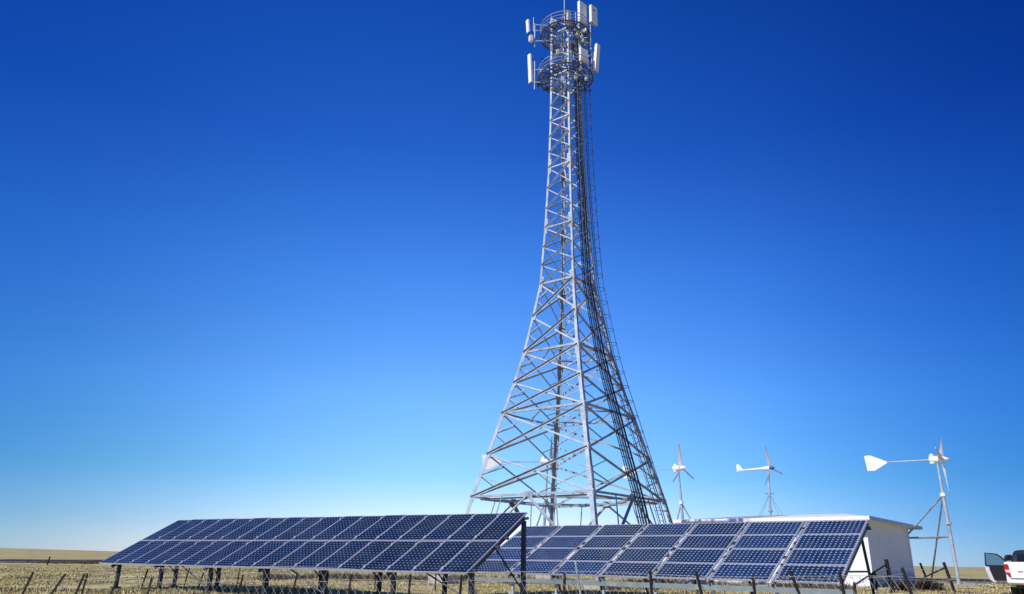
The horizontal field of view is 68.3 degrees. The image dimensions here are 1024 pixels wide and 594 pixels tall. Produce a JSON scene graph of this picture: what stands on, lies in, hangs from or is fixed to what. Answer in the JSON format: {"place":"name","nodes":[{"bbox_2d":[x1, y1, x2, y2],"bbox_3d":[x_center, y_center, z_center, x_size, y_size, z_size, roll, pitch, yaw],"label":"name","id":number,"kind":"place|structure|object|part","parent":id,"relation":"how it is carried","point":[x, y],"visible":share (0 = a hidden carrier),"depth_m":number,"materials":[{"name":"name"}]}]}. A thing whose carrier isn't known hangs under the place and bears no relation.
{"place":"outdoors","nodes":[
{"label":"outdoors","id":0,"kind":"place"},
{"bbox_2d":[0,559,1007,583],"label":"road","id":1,"kind":"structure","parent":0,"point":[989,581],"depth_m":63.60,"materials":[{"name":"grey asphalt"}]},
{"bbox_2d":[0,548,1009,593],"bbox_3d":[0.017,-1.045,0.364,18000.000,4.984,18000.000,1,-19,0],"label":"ground","id":2,"kind":"structure","parent":0,"point":[964,572],"depth_m":45.08,"materials":[{"name":"beige plant"}]},
{"bbox_2d":[0,560,100,563],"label":"roadside weeds","id":3,"kind":"object","parent":2,"relation":"on","point":[80,562],"visible":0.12,"depth_m":81.76,"materials":[{"name":"brown plant"}]},
{"bbox_2d":[81,568,436,593],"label":"wire fence","id":4,"kind":"object","parent":2,"relation":"on","point":[87,576],"visible":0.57,"depth_m":25.99,"materials":[{"name":"metal"}]},
{"bbox_2d":[99,512,528,593],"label":"solar array","id":5,"kind":"object","parent":2,"relation":"on","point":[422,543],"visible":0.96,"depth_m":21.47,"materials":[{"name":"glass"}]},
{"bbox_2d":[21,566,1000,593],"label":"wire fence","id":6,"kind":"object","parent":2,"relation":"on","point":[793,578],"visible":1,"depth_m":9.63,"materials":[{"name":"metal"}]},
{"bbox_2d":[482,437,566,576],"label":"wind turbine","id":7,"kind":"object","parent":2,"relation":"on","point":[490,463],"visible":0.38,"depth_m":54.13,"materials":[{"name":"metal"}]},
{"bbox_2d":[252,571,857,589],"bbox_3d":[1.912,14.428,38.548,29.747,0.446,12.562,1,-19,0],"label":"scrub","id":8,"kind":"object","parent":2,"relation":"on","point":[425,578],"visible":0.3,"depth_m":37.29,"materials":[{"name":"brown plant"}]},
{"bbox_2d":[428,0,707,590],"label":"lattice tower","id":9,"kind":"structure","parent":2,"relation":"on","point":[579,53],"depth_m":39.36,"materials":[{"name":"metal"}]},
{"bbox_2d":[574,560,581,593],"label":"thin pipe","id":10,"kind":"object","parent":2,"relation":"on","point":[576,568],"visible":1,"depth_m":15.87,"materials":[{"name":"metal"}]},
{"bbox_2d":[622,443,693,553],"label":"wind turbine","id":11,"kind":"object","parent":2,"relation":"on","point":[677,468],"visible":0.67,"depth_m":54.48,"materials":[{"name":"metal"}]},
{"bbox_2d":[467,520,874,593],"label":"solar array","id":12,"kind":"object","parent":2,"relation":"on","point":[822,550],"visible":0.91,"depth_m":21.73,"materials":[{"name":"glass"}]},
{"bbox_2d":[871,571,877,589],"bbox_3d":[9.463,7.408,19.700,0.060,0.496,0.377,-15,-24,37],"label":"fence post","id":13,"kind":"object","parent":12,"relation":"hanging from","point":[876,581],"visible":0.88,"depth_m":19.71,"materials":[{"name":"black wood"}]},
{"bbox_2d":[736,446,781,515],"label":"wind turbine","id":14,"kind":"object","parent":2,"relation":"on","point":[766,468],"visible":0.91,"depth_m":57.60,"materials":[{"name":"metal"}]},
{"bbox_2d":[672,514,922,587],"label":"equipment building","id":15,"kind":"structure","parent":2,"relation":"on","point":[883,539],"depth_m":41.75,"materials":[{"name":"concrete"}]},
{"bbox_2d":[887,579,917,590],"bbox_3d":[17.137,12.713,33.306,1.374,0.583,1.116,11,-22,-27],"label":"tumbleweed bush","id":16,"kind":"object","parent":2,"relation":"on","point":[901,586],"visible":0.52,"depth_m":33.10,"materials":[{"name":"brown plant"}]},
{"bbox_2d":[853,559,955,593],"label":"wire fence","id":17,"kind":"object","parent":2,"relation":"on","point":[888,571],"visible":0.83,"depth_m":31.55,"materials":[{"name":"metal"}]},
{"bbox_2d":[864,438,974,587],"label":"wind turbine","id":18,"kind":"object","parent":2,"relation":"on","point":[873,463],"visible":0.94,"depth_m":44.64,"materials":[{"name":"metal"}]},
{"bbox_2d":[903,577,942,590],"bbox_3d":[18.549,12.983,34.214,2.429,0.710,2.088,1,-19,0],"label":"tumbleweed bush","id":19,"kind":"object","parent":2,"relation":"on","point":[920,584],"visible":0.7,"depth_m":33.95,"materials":[{"name":"brown plant"}]},
{"bbox_2d":[923,581,949,589],"bbox_3d":[19.671,13.442,35.142,2.110,0.496,1.734,1,-19,0],"label":"tumbleweed bush","id":20,"kind":"object","parent":2,"relation":"on","point":[938,585],"visible":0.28,"depth_m":34.93,"materials":[{"name":"brown plant"}]},
{"bbox_2d":[984,550,1023,593],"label":"pickup truck","id":21,"kind":"object","parent":2,"relation":"on","point":[999,568],"visible":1,"depth_m":30.31,"materials":[{"name":"white paint"}]},
{"bbox_3d":[20.577,11.405,31.816,1.317,1.170,0.282,1,-19,0],"label":"door","id":22,"kind":"part","parent":21,"relation":"part of","materials":[{"name":"white paint"}]},
{"bbox_2d":[0,565,1011,593],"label":"dry grass","id":23,"kind":"structure","parent":0,"point":[41,582],"depth_m":30.30,"materials":[{"name":"plant"}]},
{"bbox_2d":[0,0,1023,566],"label":"sky","id":24,"kind":"structure","parent":0,"point":[259,258],"materials":[{"name":"blue"}]}
]}

